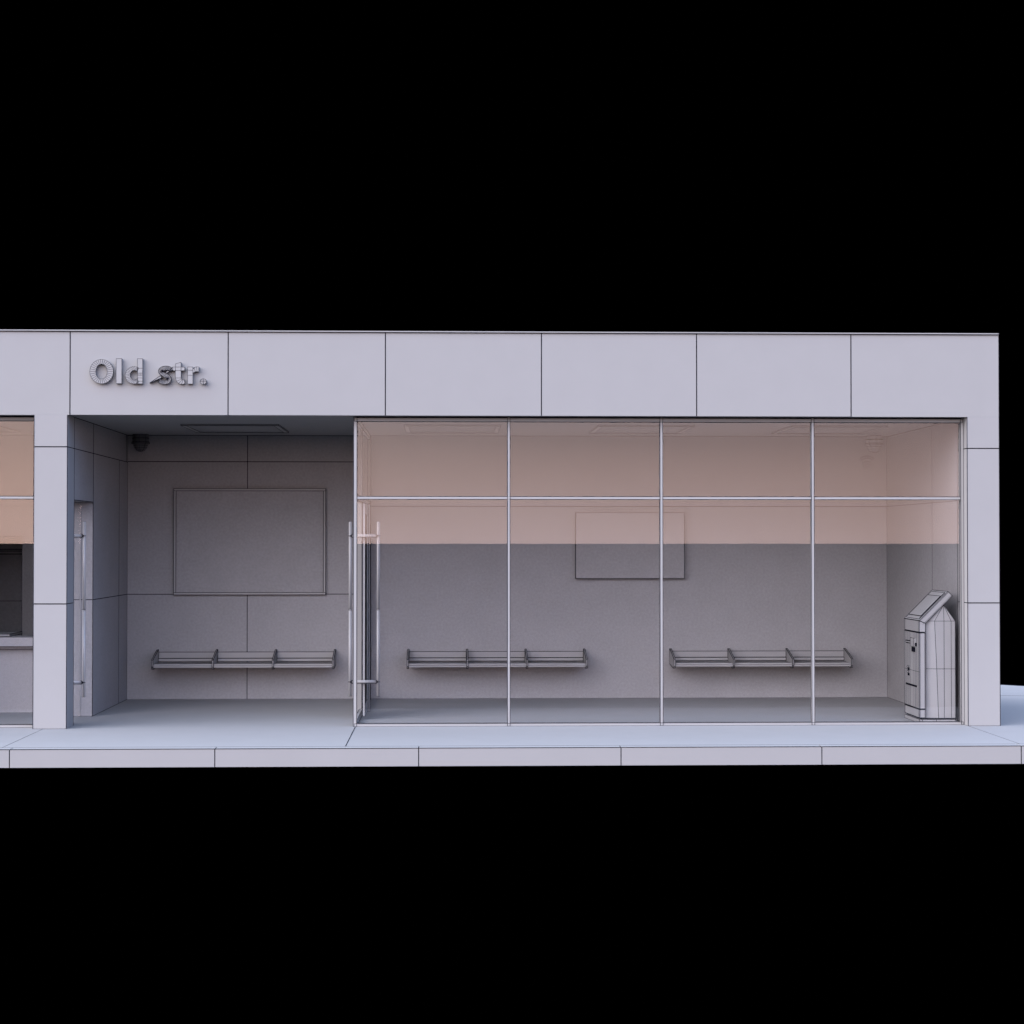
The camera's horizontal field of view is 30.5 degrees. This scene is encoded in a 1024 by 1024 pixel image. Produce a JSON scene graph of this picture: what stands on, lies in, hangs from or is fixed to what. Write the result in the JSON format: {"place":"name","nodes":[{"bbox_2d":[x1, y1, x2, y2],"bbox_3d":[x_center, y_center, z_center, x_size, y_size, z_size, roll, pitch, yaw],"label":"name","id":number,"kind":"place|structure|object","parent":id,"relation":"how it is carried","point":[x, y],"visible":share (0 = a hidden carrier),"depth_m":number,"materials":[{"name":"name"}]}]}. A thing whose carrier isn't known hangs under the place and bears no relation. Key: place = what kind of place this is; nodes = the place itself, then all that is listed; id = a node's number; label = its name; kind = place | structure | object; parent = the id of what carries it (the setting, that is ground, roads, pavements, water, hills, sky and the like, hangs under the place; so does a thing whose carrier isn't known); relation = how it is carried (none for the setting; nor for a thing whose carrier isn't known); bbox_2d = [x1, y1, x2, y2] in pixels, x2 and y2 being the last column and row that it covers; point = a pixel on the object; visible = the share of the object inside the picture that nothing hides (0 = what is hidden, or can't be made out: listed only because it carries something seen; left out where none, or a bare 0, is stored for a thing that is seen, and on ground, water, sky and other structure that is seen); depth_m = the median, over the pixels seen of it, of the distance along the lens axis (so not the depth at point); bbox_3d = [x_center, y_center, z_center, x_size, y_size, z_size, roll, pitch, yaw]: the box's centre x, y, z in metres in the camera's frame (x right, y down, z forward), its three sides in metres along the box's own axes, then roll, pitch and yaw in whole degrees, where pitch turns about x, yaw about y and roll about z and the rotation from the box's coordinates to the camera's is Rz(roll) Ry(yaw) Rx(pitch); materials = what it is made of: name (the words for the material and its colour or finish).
{"place":"outdoors","nodes":[
{"label":"outdoors","id":0,"kind":"place"},
{"bbox_2d":[0,631,21,636],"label":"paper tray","id":1,"kind":"object","parent":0,"point":[7,633],"visible":1,"depth_m":20.24,"materials":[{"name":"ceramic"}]},
{"bbox_2d":[0,329,1000,728],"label":"station building","id":2,"kind":"structure","parent":0,"point":[464,541],"depth_m":21.67,"materials":[{"name":"white ceramic"}]},
{"bbox_2d":[0,426,19,431],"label":"ceiling light","id":3,"kind":"object","parent":2,"relation":"attached to","point":[4,429],"visible":1,"depth_m":20.61,"materials":[{"name":"white ceramic"}]},
{"bbox_2d":[0,416,33,727],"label":"window frame","id":4,"kind":"structure","parent":2,"relation":"in","point":[2,418],"depth_m":18.41,"materials":[{"name":"metal"}]},
{"bbox_2d":[74,502,85,717],"bbox_3d":[-4.491,1.005,19.096,0.325,2.211,0.992,0,-1,-2],"label":"door","id":5,"kind":"structure","parent":2,"relation":"in","point":[80,535],"depth_m":19.05,"materials":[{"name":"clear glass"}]},
{"bbox_2d":[131,434,149,451],"bbox_3d":[-4.269,-0.792,21.567,0.210,0.198,0.210,0,-1,-2],"label":"dome camera","id":6,"kind":"object","parent":2,"relation":"attached to","point":[140,442],"visible":1,"depth_m":21.50,"materials":[{"name":"black plastic"}]},
{"bbox_2d":[90,358,206,384],"bbox_3d":[-3.544,-1.368,18.296,1.135,0.254,0.049,0,-1,-2],"label":"wall sign","id":7,"kind":"object","parent":2,"relation":"attached to","point":[178,368],"visible":1,"depth_m":18.27,"materials":[{"name":"white ceramic"}]},
{"bbox_2d":[181,424,288,432],"bbox_3d":[-2.993,-0.905,20.377,1.027,0.016,1.273,0,-1,-2],"label":"ceiling light","id":8,"kind":"object","parent":2,"relation":"attached to","point":[237,428],"visible":1,"depth_m":20.32,"materials":[{"name":"ceramic"}]},
{"bbox_2d":[151,649,335,669],"bbox_3d":[-3.066,1.690,21.520,2.067,0.209,0.422,0,-1,-2],"label":"wall bench","id":9,"kind":"object","parent":2,"relation":"attached to","point":[215,659],"depth_m":21.67,"materials":[{"name":"metal"}]},
{"bbox_2d":[173,488,325,594],"bbox_3d":[-3.035,0.344,21.733,1.756,1.234,0.048,0,-1,-2],"label":"notice board","id":10,"kind":"object","parent":2,"relation":"attached to","point":[249,541],"visible":1,"depth_m":21.72,"materials":[{"name":"ceramic"}]},
{"bbox_2d":[348,503,379,716],"bbox_3d":[-1.519,1.003,19.455,0.325,2.183,0.661,0,-1,-2],"label":"door","id":11,"kind":"structure","parent":2,"relation":"in","point":[366,535],"depth_m":19.17,"materials":[{"name":"metal"}]},
{"bbox_2d":[404,425,500,432],"bbox_3d":[-0.651,-0.904,20.457,1.027,0.016,1.273,0,-1,-2],"label":"ceiling light","id":12,"kind":"object","parent":2,"relation":"attached to","point":[452,428],"visible":1,"depth_m":20.32,"materials":[{"name":"white ceramic"}]},
{"bbox_2d":[407,649,587,668],"bbox_3d":[-0.175,1.692,21.619,2.067,0.209,0.422,0,-1,-2],"label":"wall bench","id":13,"kind":"object","parent":2,"relation":"attached to","point":[526,656],"depth_m":21.78,"materials":[{"name":"metal"}]},
{"bbox_2d":[575,512,684,578],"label":"wall panel","id":14,"kind":"structure","parent":2,"relation":"attached to","point":[616,545],"depth_m":21.83,"materials":[{"name":"ceramic"}]},
{"bbox_2d":[589,425,694,433],"bbox_3d":[1.405,-0.903,20.527,1.027,0.016,1.273,0,-1,-2],"label":"ceiling light","id":15,"kind":"object","parent":2,"relation":"attached to","point":[635,429],"visible":1,"depth_m":20.50,"materials":[{"name":"white ceramic"}]},
{"bbox_2d":[353,416,964,726],"bbox_3d":[1.469,0.588,18.610,6.072,3.057,0.054,0,-1,-2],"label":"window frame","id":16,"kind":"structure","parent":2,"relation":"in","point":[660,420],"depth_m":18.60,"materials":[{"name":"metal"}]},
{"bbox_2d":[669,648,852,667],"bbox_3d":[2.877,1.694,21.723,2.067,0.209,0.422,0,-1,-2],"label":"wall bench","id":17,"kind":"object","parent":2,"relation":"attached to","point":[731,659],"depth_m":21.87,"materials":[{"name":"metal"}]},
{"bbox_2d":[771,425,887,433],"bbox_3d":[3.468,-0.901,20.598,1.027,0.016,1.273,0,-1,-2],"label":"ceiling light","id":18,"kind":"object","parent":2,"relation":"attached to","point":[818,429],"visible":1,"depth_m":20.50,"materials":[{"name":"white ceramic"}]},
{"bbox_2d":[860,456,873,468],"bbox_3d":[4.166,-0.582,21.999,0.175,0.157,0.037,0,-1,-2],"label":"wall detector","id":19,"kind":"object","parent":2,"relation":"attached to","point":[866,463],"depth_m":22.00,"materials":[{"name":"ceramic"}]},
{"bbox_2d":[865,435,882,452],"bbox_3d":[4.221,-0.787,21.858,0.210,0.198,0.210,0,-1,-2],"label":"dome camera","id":20,"kind":"object","parent":2,"relation":"attached to","point":[874,444],"visible":1,"depth_m":21.79,"materials":[{"name":"ceramic"}]},
{"bbox_2d":[0,684,1023,747],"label":"pavement","id":21,"kind":"structure","parent":0,"point":[219,722],"depth_m":18.68,"materials":[{"name":"concrete"}]},
{"bbox_2d":[0,635,32,712],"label":"service counter","id":22,"kind":"object","parent":21,"relation":"on","point":[16,673],"depth_m":19.99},
{"bbox_2d":[0,744,1023,767],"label":"kerb","id":23,"kind":"structure","parent":21,"relation":"on","point":[304,756],"depth_m":16.56,"materials":[{"name":"concrete"}]},
{"bbox_2d":[904,590,956,720],"bbox_3d":[4.249,1.462,19.107,0.392,1.326,0.618,0,-1,-2],"label":"ticket machine","id":24,"kind":"object","parent":21,"relation":"on","point":[929,664],"visible":1,"depth_m":18.82,"materials":[{"name":"grey metal"}]},
{"bbox_2d":[0,0,1023,1023],"label":"sky","id":25,"kind":"structure","parent":0,"point":[799,166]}
]}

